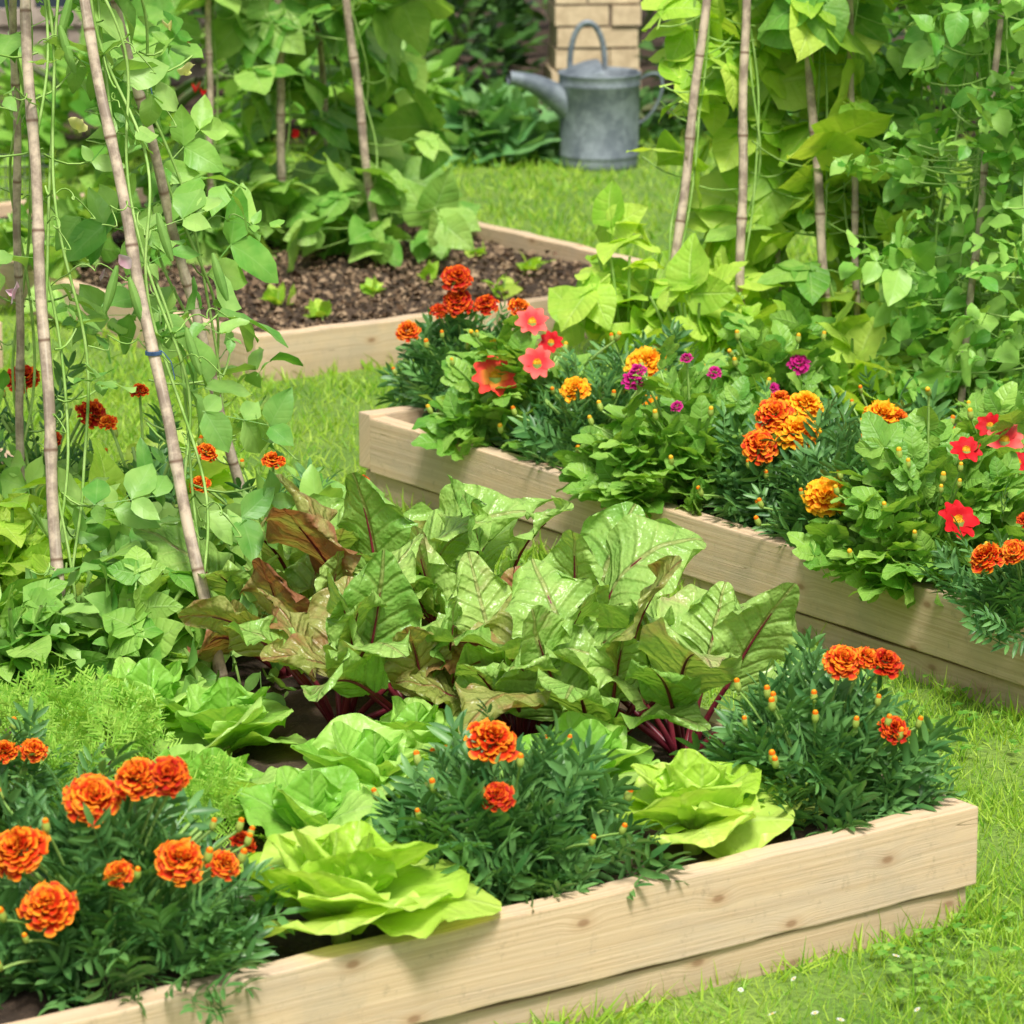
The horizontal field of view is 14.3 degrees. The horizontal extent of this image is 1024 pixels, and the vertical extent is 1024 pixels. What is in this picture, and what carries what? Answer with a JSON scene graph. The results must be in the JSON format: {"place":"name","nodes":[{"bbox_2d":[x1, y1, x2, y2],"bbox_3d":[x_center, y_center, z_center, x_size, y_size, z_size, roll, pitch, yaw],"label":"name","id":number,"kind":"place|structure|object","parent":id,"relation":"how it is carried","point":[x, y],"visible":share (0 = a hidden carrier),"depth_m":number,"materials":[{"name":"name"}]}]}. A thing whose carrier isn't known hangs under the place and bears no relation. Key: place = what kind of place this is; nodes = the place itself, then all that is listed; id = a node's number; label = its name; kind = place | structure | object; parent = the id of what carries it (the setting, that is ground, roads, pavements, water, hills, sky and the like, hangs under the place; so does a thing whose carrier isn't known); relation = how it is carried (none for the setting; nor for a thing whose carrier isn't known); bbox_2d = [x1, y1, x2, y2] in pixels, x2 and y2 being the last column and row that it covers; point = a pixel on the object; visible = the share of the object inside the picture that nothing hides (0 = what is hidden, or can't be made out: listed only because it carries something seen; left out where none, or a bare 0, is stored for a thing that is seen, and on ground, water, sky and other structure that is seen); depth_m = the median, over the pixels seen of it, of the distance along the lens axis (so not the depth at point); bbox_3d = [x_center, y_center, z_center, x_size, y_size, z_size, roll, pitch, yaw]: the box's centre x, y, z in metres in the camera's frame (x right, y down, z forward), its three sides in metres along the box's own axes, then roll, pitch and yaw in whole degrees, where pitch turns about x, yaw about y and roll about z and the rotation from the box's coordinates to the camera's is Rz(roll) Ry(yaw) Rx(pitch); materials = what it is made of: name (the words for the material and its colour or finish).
{"place":"outdoors","nodes":[
{"label":"outdoors","id":0,"kind":"place"},
{"bbox_2d":[0,202,591,332],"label":"bark mulch","id":1,"kind":"object","parent":0,"point":[499,249],"visible":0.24,"depth_m":9.47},
{"bbox_2d":[0,175,120,321],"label":"bean bush","id":2,"kind":"object","parent":1,"relation":"on","point":[68,205],"visible":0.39,"depth_m":9.40,"materials":[{"name":"green plant"}]},
{"bbox_2d":[23,157,171,272],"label":"bean bush","id":3,"kind":"object","parent":1,"relation":"on","point":[95,180],"visible":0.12,"depth_m":9.77,"materials":[{"name":"green plant"}]},
{"bbox_2d":[79,0,313,265],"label":"runner bean plant","id":4,"kind":"object","parent":1,"relation":"on","point":[256,81],"visible":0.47,"depth_m":9.73,"materials":[{"name":"green plant"}]},
{"bbox_2d":[146,0,386,259],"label":"runner bean plant","id":5,"kind":"object","parent":1,"relation":"on","point":[305,93],"visible":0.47,"depth_m":9.91,"materials":[{"name":"green plant"}]},
{"bbox_2d":[274,0,285,181],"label":"bamboo cane","id":6,"kind":"object","parent":1,"relation":"on","point":[280,138],"visible":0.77,"depth_m":9.85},
{"bbox_2d":[206,0,480,271],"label":"runner bean plant","id":7,"kind":"object","parent":1,"relation":"on","point":[440,213],"visible":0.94,"depth_m":9.73,"materials":[{"name":"green plant"}]},
{"bbox_2d":[226,26,462,229],"bbox_3d":[-0.449,-1.477,10.051,0.769,1.681,0.671,-9,16,-34],"label":"runner bean plant","id":8,"kind":"object","parent":1,"relation":"on","point":[342,107],"visible":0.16,"depth_m":10.28,"materials":[{"name":"green plant"}]},
{"bbox_2d":[342,0,377,220],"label":"bamboo cane","id":9,"kind":"object","parent":1,"relation":"on","point":[360,108],"visible":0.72,"depth_m":9.68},
{"bbox_2d":[0,123,1023,1023],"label":"lawn","id":10,"kind":"structure","parent":0,"point":[764,981],"depth_m":6.34,"materials":[{"name":"green plant"}]},
{"bbox_2d":[0,8,316,179],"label":"shrub","id":11,"kind":"object","parent":10,"relation":"on","point":[78,101],"visible":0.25,"depth_m":11.61,"materials":[{"name":"green plant"}]},
{"bbox_2d":[0,188,641,382],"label":"raised bed","id":12,"kind":"object","parent":10,"relation":"on","point":[323,347],"visible":0.08,"depth_m":8.83,"materials":[{"name":"brown wood"}]},
{"bbox_2d":[237,18,464,155],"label":"shrub","id":13,"kind":"object","parent":10,"relation":"on","point":[443,78],"visible":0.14,"depth_m":11.97,"materials":[{"name":"green plant"}]},
{"bbox_2d":[0,448,977,1023],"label":"raised bed","id":14,"kind":"object","parent":10,"relation":"on","point":[748,912],"visible":0.4,"depth_m":4.97,"materials":[{"name":"brown wood"}]},
{"bbox_2d":[0,655,884,1023],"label":"soil","id":15,"kind":"structure","parent":14,"relation":"in","point":[306,719],"depth_m":5.30,"materials":[{"name":"brown soil"}]},
{"bbox_2d":[9,0,25,492],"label":"bamboo cane","id":16,"kind":"object","parent":15,"relation":"on","point":[20,340],"visible":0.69,"depth_m":6.42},
{"bbox_2d":[0,494,49,593],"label":"bean bush","id":17,"kind":"object","parent":15,"relation":"on","point":[12,538],"visible":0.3,"depth_m":6.32,"materials":[{"name":"green plant"}]},
{"bbox_2d":[20,0,65,596],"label":"bamboo cane","id":18,"kind":"object","parent":15,"relation":"on","point":[50,438],"visible":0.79,"depth_m":5.93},
{"bbox_2d":[0,576,109,720],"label":"bean bush","id":19,"kind":"object","parent":15,"relation":"on","point":[28,637],"visible":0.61,"depth_m":5.85,"materials":[{"name":"green plant"}]},
{"bbox_2d":[0,697,109,832],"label":"marigold plant","id":20,"kind":"object","parent":15,"relation":"on","point":[33,749],"visible":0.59,"depth_m":5.17,"materials":[{"name":"green plant"}]},
{"bbox_2d":[0,654,116,758],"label":"carrot plant","id":21,"kind":"object","parent":15,"relation":"on","point":[38,683],"visible":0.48,"depth_m":5.54,"materials":[{"name":"green plant"}]},
{"bbox_2d":[0,0,121,513],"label":"sweet pea plant","id":22,"kind":"object","parent":15,"relation":"on","point":[11,477],"visible":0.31,"depth_m":6.51,"materials":[{"name":"green plant"}]},
{"bbox_2d":[0,350,128,481],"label":"marigold plant","id":23,"kind":"object","parent":15,"relation":"on","point":[97,411],"visible":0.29,"depth_m":6.80,"materials":[{"name":"green plant"}]},
{"bbox_2d":[0,438,131,596],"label":"bean bush","id":24,"kind":"object","parent":15,"relation":"on","point":[103,464],"visible":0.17,"depth_m":6.33,"materials":[{"name":"green plant"}]},
{"bbox_2d":[0,703,141,815],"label":"carrot plant","id":25,"kind":"object","parent":15,"relation":"on","point":[54,762],"visible":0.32,"depth_m":5.29,"materials":[{"name":"green plant"}]},
{"bbox_2d":[0,0,179,691],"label":"sweet pea plant","id":26,"kind":"object","parent":15,"relation":"on","point":[143,480],"visible":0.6,"depth_m":5.96,"materials":[{"name":"green plant"}]},
{"bbox_2d":[9,671,182,776],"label":"carrot plant","id":27,"kind":"object","parent":15,"relation":"on","point":[149,736],"visible":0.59,"depth_m":5.45,"materials":[{"name":"green plant"}]},
{"bbox_2d":[76,657,208,730],"bbox_3d":[-0.498,0.265,5.691,0.226,0.128,0.216,0,14,0],"label":"lettuce","id":28,"kind":"object","parent":15,"relation":"on","point":[156,675],"visible":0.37,"depth_m":5.68,"materials":[{"name":"green plant"}]},
{"bbox_2d":[67,540,230,686],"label":"bean bush","id":29,"kind":"object","parent":15,"relation":"on","point":[161,637],"visible":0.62,"depth_m":5.85,"materials":[{"name":"green plant"}]},
{"bbox_2d":[0,0,303,705],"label":"sweet pea plant","id":30,"kind":"object","parent":15,"relation":"on","point":[257,435],"visible":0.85,"depth_m":5.95,"materials":[{"name":"green plant"}]},
{"bbox_2d":[79,0,227,677],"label":"bamboo cane","id":31,"kind":"object","parent":15,"relation":"on","point":[153,352],"visible":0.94,"depth_m":5.90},
{"bbox_2d":[0,740,312,1023],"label":"marigold plant","id":32,"kind":"object","parent":15,"relation":"on","point":[85,859],"visible":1,"depth_m":4.64,"materials":[{"name":"green plant"}]},
{"bbox_2d":[98,383,217,518],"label":"marigold plant","id":33,"kind":"object","parent":15,"relation":"on","point":[207,453],"visible":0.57,"depth_m":6.56,"materials":[{"name":"green plant"}]},
{"bbox_2d":[88,490,246,597],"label":"sweet pea plant","id":34,"kind":"object","parent":15,"relation":"on","point":[164,509],"visible":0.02,"depth_m":6.13,"materials":[{"name":"green plant"}]},
{"bbox_2d":[110,0,244,488],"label":"bamboo cane","id":35,"kind":"object","parent":15,"relation":"on","point":[186,283],"visible":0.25,"depth_m":6.39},
{"bbox_2d":[122,430,256,509],"bbox_3d":[-0.598,-0.058,6.975,0.302,0.155,0.306,8,16,31],"label":"lettuce","id":36,"kind":"object","parent":15,"relation":"on","point":[217,472],"visible":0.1,"depth_m":6.97,"materials":[{"name":"green plant"}]},
{"bbox_2d":[55,0,345,518],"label":"sweet pea plant","id":37,"kind":"object","parent":15,"relation":"on","point":[86,238],"visible":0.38,"depth_m":6.45,"materials":[{"name":"green plant"}]},
{"bbox_2d":[151,744,276,821],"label":"lettuce","id":38,"kind":"object","parent":15,"relation":"on","point":[189,754],"visible":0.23,"depth_m":5.29,"materials":[{"name":"green plant"}]},
{"bbox_2d":[167,751,268,855],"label":"carrot plant","id":39,"kind":"object","parent":15,"relation":"on","point":[208,792],"visible":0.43,"depth_m":5.15,"materials":[{"name":"green plant"}]},
{"bbox_2d":[153,676,306,756],"bbox_3d":[-0.393,0.291,5.586,0.224,0.126,0.229,-10,17,-36],"label":"lettuce","id":40,"kind":"object","parent":15,"relation":"on","point":[226,713],"visible":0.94,"depth_m":5.55,"materials":[{"name":"green plant"}]},
{"bbox_2d":[133,520,355,678],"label":"beetroot plant","id":41,"kind":"object","parent":15,"relation":"on","point":[165,543],"visible":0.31,"depth_m":5.92,"materials":[{"name":"green plant"}]},
{"bbox_2d":[189,451,369,508],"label":"marigold plant","id":42,"kind":"object","parent":15,"relation":"on","point":[267,459],"visible":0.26,"depth_m":6.52,"materials":[{"name":"green plant"}]},
{"bbox_2d":[229,507,359,571],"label":"beetroot plant","id":43,"kind":"object","parent":15,"relation":"on","point":[290,555],"visible":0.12,"depth_m":6.12,"materials":[{"name":"green plant"}]},
{"bbox_2d":[237,765,401,836],"bbox_3d":[-0.251,0.387,5.190,0.239,0.125,0.190,7,15,26],"label":"lettuce","id":44,"kind":"object","parent":15,"relation":"on","point":[286,799],"visible":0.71,"depth_m":5.18,"materials":[{"name":"green plant"}]},
{"bbox_2d":[178,534,504,722],"bbox_3d":[-0.190,0.197,5.688,0.396,0.321,0.417,-10,17,-35],"label":"beetroot plant","id":45,"kind":"object","parent":15,"relation":"on","point":[378,593],"visible":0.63,"depth_m":5.65,"materials":[{"name":"green plant"}]},
{"bbox_2d":[290,713,435,797],"bbox_3d":[-0.193,0.338,5.386,0.219,0.127,0.221,9,16,32],"label":"lettuce","id":46,"kind":"object","parent":15,"relation":"on","point":[365,748],"visible":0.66,"depth_m":5.37,"materials":[{"name":"green plant"}]},
{"bbox_2d":[239,821,501,944],"bbox_3d":[-0.183,0.439,4.839,0.298,0.148,0.314,-9,16,-32],"label":"lettuce","id":47,"kind":"object","parent":15,"relation":"on","point":[346,881],"visible":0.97,"depth_m":4.79,"materials":[{"name":"green plant"}]},
{"bbox_2d":[245,472,525,597],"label":"beetroot plant","id":48,"kind":"object","parent":15,"relation":"on","point":[370,514],"visible":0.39,"depth_m":5.99,"materials":[{"name":"green plant"}]},
{"bbox_2d":[260,567,577,711],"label":"beetroot plant","id":49,"kind":"object","parent":15,"relation":"on","point":[354,674],"visible":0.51,"depth_m":5.59,"materials":[{"name":"green plant"}]},
{"bbox_2d":[366,696,480,758],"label":"lettuce","id":50,"kind":"object","parent":15,"relation":"on","point":[413,717],"visible":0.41,"depth_m":5.51,"materials":[{"name":"green plant"}]},
{"bbox_2d":[345,474,573,626],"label":"beetroot plant","id":51,"kind":"object","parent":15,"relation":"on","point":[434,580],"visible":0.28,"depth_m":5.93,"materials":[{"name":"green plant"}]},
{"bbox_2d":[361,698,693,909],"bbox_3d":[0.012,0.358,5.029,0.429,0.251,0.414,0,14,0],"label":"marigold plant","id":52,"kind":"object","parent":15,"relation":"on","point":[517,824],"visible":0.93,"depth_m":4.97,"materials":[{"name":"green plant"}]},
{"bbox_2d":[396,551,674,740],"bbox_3d":[-0.025,0.226,5.607,0.359,0.303,0.412,10,17,36],"label":"beetroot plant","id":53,"kind":"object","parent":15,"relation":"on","point":[482,593],"visible":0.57,"depth_m":5.59,"materials":[{"name":"green plant"}]},
{"bbox_2d":[426,555,710,734],"bbox_3d":[0.166,0.211,5.579,0.456,0.345,0.405,-9,16,-33],"label":"beetroot plant","id":54,"kind":"object","parent":15,"relation":"on","point":[546,600],"visible":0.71,"depth_m":5.53,"materials":[{"name":"green plant"}]},
{"bbox_2d":[441,501,705,627],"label":"beetroot plant","id":55,"kind":"object","parent":15,"relation":"on","point":[614,551],"visible":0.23,"depth_m":5.79,"materials":[{"name":"green plant"}]},
{"bbox_2d":[521,711,659,790],"bbox_3d":[0.105,0.333,5.409,0.242,0.128,0.218,4,14,18],"label":"lettuce","id":56,"kind":"object","parent":15,"relation":"on","point":[634,750],"visible":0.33,"depth_m":5.40,"materials":[{"name":"green plant"}]},
{"bbox_2d":[533,581,866,758],"bbox_3d":[0.231,0.226,5.579,0.423,0.316,0.422,-9,16,-32],"label":"beetroot plant","id":57,"kind":"object","parent":15,"relation":"on","point":[722,637],"visible":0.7,"depth_m":5.50,"materials":[{"name":"green plant"}]},
{"bbox_2d":[616,749,794,857],"bbox_3d":[0.229,0.366,5.179,0.239,0.130,0.228,12,18,41],"label":"lettuce","id":58,"kind":"object","parent":15,"relation":"on","point":[697,796],"visible":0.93,"depth_m":5.13,"materials":[{"name":"green plant"}]},
{"bbox_2d":[669,625,972,839],"bbox_3d":[0.405,0.280,5.318,0.390,0.257,0.390,0,14,0],"label":"marigold plant","id":59,"kind":"object","parent":15,"relation":"on","point":[820,736],"visible":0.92,"depth_m":5.25,"materials":[{"name":"green plant"}]},
{"bbox_2d":[435,68,562,167],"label":"shrub","id":60,"kind":"object","parent":10,"relation":"on","point":[497,119],"visible":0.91,"depth_m":11.68,"materials":[{"name":"green plant"}]},
{"bbox_2d":[0,0,1013,142],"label":"soil","id":61,"kind":"structure","parent":10,"relation":"on","point":[542,52],"depth_m":13.59,"materials":[{"name":"brown soil"}]},
{"bbox_2d":[0,0,224,83],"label":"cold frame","id":62,"kind":"object","parent":61,"relation":"on","point":[197,69],"visible":0.07,"depth_m":13.16,"materials":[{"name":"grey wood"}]},
{"bbox_2d":[378,0,549,109],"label":"shrub","id":63,"kind":"object","parent":61,"relation":"on","point":[510,32],"visible":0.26,"depth_m":12.75,"materials":[{"name":"green plant"}]},
{"bbox_2d":[540,86,706,147],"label":"shrub","id":64,"kind":"object","parent":61,"relation":"on","point":[674,126],"visible":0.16,"depth_m":12.20,"materials":[{"name":"green plant"}]},
{"bbox_2d":[507,20,663,170],"bbox_3d":[0.205,-1.187,11.590,0.400,0.418,0.240,-11,17,-38],"label":"watering can","id":65,"kind":"object","parent":10,"relation":"on","point":[593,104],"visible":0.98,"depth_m":11.55,"materials":[{"name":"metal"}]},
{"bbox_2d":[359,403,1023,714],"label":"raised bed","id":66,"kind":"object","parent":10,"relation":"on","point":[925,633],"visible":0.22,"depth_m":6.72,"materials":[{"name":"brown wood"}]},
{"bbox_2d":[489,399,968,587],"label":"soil","id":67,"kind":"structure","parent":66,"relation":"in","point":[678,502],"depth_m":7.05,"materials":[{"name":"brown soil"}]},
{"bbox_2d":[374,264,538,415],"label":"marigold plant","id":68,"kind":"object","parent":67,"relation":"on","point":[422,373],"visible":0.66,"depth_m":7.67,"materials":[{"name":"green plant"}]},
{"bbox_2d":[411,306,629,460],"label":"dahlia plant","id":69,"kind":"object","parent":67,"relation":"on","point":[485,392],"visible":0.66,"depth_m":7.37,"materials":[{"name":"green plant"}]},
{"bbox_2d":[488,346,664,471],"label":"marigold plant","id":70,"kind":"object","parent":67,"relation":"on","point":[540,439],"visible":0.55,"depth_m":7.23,"materials":[{"name":"green plant"}]},
{"bbox_2d":[548,179,671,365],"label":"bean bush","id":71,"kind":"object","parent":67,"relation":"on","point":[615,215],"visible":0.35,"depth_m":7.94,"materials":[{"name":"green plant"}]},
{"bbox_2d":[586,316,736,408],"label":"marigold plant","id":72,"kind":"object","parent":67,"relation":"on","point":[649,356],"visible":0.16,"depth_m":7.50,"materials":[{"name":"green plant"}]},
{"bbox_2d":[557,0,784,374],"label":"runner bean plant","id":73,"kind":"object","parent":67,"relation":"on","point":[591,294],"visible":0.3,"depth_m":7.91,"materials":[{"name":"green plant"}]},
{"bbox_2d":[553,335,797,524],"bbox_3d":[0.301,-0.161,7.037,0.462,0.330,0.481,0,14,0],"label":"dahlia plant","id":74,"kind":"object","parent":67,"relation":"on","point":[652,457],"visible":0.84,"depth_m":6.94,"materials":[{"name":"green plant"}]},
{"bbox_2d":[668,0,710,312],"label":"bamboo cane","id":75,"kind":"object","parent":67,"relation":"on","point":[690,137],"visible":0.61,"depth_m":7.87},
{"bbox_2d":[624,233,776,379],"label":"bean bush","id":76,"kind":"object","parent":67,"relation":"on","point":[695,289],"visible":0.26,"depth_m":7.77,"materials":[{"name":"green plant"}]},
{"bbox_2d":[735,0,750,305],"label":"bamboo cane","id":77,"kind":"object","parent":67,"relation":"on","point":[741,219],"visible":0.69,"depth_m":7.89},
{"bbox_2d":[642,0,893,352],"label":"runner bean plant","id":78,"kind":"object","parent":67,"relation":"on","point":[830,139],"visible":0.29,"depth_m":7.93,"materials":[{"name":"green plant"}]},
{"bbox_2d":[688,376,862,533],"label":"marigold plant","id":79,"kind":"object","parent":67,"relation":"on","point":[765,443],"visible":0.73,"depth_m":6.80,"materials":[{"name":"green plant"}]},
{"bbox_2d":[704,290,863,434],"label":"dahlia plant","id":80,"kind":"object","parent":67,"relation":"on","point":[790,350],"visible":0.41,"depth_m":7.44,"materials":[{"name":"green plant"}]},
{"bbox_2d":[670,0,913,294],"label":"runner bean plant","id":81,"kind":"object","parent":67,"relation":"on","point":[722,134],"visible":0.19,"depth_m":8.05,"materials":[{"name":"green plant"}]},
{"bbox_2d":[739,406,866,547],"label":"marigold plant","id":82,"kind":"object","parent":67,"relation":"on","point":[809,498],"visible":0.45,"depth_m":6.66,"materials":[{"name":"green plant"}]},
{"bbox_2d":[804,53,831,316],"bbox_3d":[0.557,-1.228,7.860,0.022,2.101,0.240,-13,19,-43],"label":"bamboo cane","id":83,"kind":"object","parent":67,"relation":"on","point":[819,199],"visible":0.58,"depth_m":7.95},
{"bbox_2d":[676,0,960,316],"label":"runner bean plant","id":84,"kind":"object","parent":67,"relation":"on","point":[812,280],"visible":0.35,"depth_m":7.98,"materials":[{"name":"green plant"}]},
{"bbox_2d":[691,0,955,358],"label":"runner bean plant","id":85,"kind":"object","parent":67,"relation":"on","point":[779,198],"visible":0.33,"depth_m":8.00,"materials":[{"name":"green plant"}]},
{"bbox_2d":[847,0,860,314],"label":"bamboo cane","id":86,"kind":"object","parent":67,"relation":"on","point":[854,230],"visible":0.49,"depth_m":7.97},
{"bbox_2d":[815,301,940,421],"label":"bean bush","id":87,"kind":"object","parent":67,"relation":"on","point":[858,340],"visible":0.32,"depth_m":7.53,"materials":[{"name":"green plant"}]},
{"bbox_2d":[822,365,956,466],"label":"marigold plant","id":88,"kind":"object","parent":67,"relation":"on","point":[892,412],"visible":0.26,"depth_m":6.96,"materials":[{"name":"green plant"}]},
{"bbox_2d":[787,386,1023,608],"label":"dahlia plant","id":89,"kind":"object","parent":67,"relation":"on","point":[925,477],"visible":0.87,"depth_m":6.42,"materials":[{"name":"green plant"}]},
{"bbox_2d":[811,0,1023,359],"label":"pea plant","id":90,"kind":"object","parent":67,"relation":"on","point":[906,201],"visible":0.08,"depth_m":8.04,"materials":[{"name":"green plant"}]},
{"bbox_2d":[830,0,1023,415],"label":"pea plant","id":91,"kind":"object","parent":67,"relation":"on","point":[899,289],"visible":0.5,"depth_m":7.46,"materials":[{"name":"green plant"}]},
{"bbox_2d":[876,0,1023,423],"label":"pea plant","id":92,"kind":"object","parent":67,"relation":"on","point":[985,318],"visible":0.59,"depth_m":7.27,"materials":[{"name":"green plant"}]},
{"bbox_2d":[899,0,1023,399],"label":"pea plant","id":93,"kind":"object","parent":67,"relation":"on","point":[989,232],"visible":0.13,"depth_m":7.68,"materials":[{"name":"green plant"}]},
{"bbox_2d":[908,483,1023,658],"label":"marigold plant","id":94,"kind":"object","parent":67,"relation":"on","point":[994,602],"visible":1,"depth_m":6.15,"materials":[{"name":"green plant"}]},
{"bbox_2d":[954,0,1003,426],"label":"bamboo cane","id":95,"kind":"object","parent":67,"relation":"on","point":[982,197],"visible":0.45,"depth_m":7.44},
{"bbox_2d":[949,381,1023,495],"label":"dahlia plant","id":96,"kind":"object","parent":67,"relation":"on","point":[981,416],"visible":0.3,"depth_m":6.63,"materials":[{"name":"green plant"}]},
{"bbox_2d":[516,674,1023,1023],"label":"clover","id":97,"kind":"object","parent":10,"relation":"on","point":[900,992],"visible":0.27,"depth_m":5.13,"materials":[{"name":"green plant"}]},
{"bbox_2d":[544,0,640,89],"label":"brick pier","id":98,"kind":"structure","parent":0,"point":[617,22],"depth_m":12.70,"materials":[{"name":"beige brick"}]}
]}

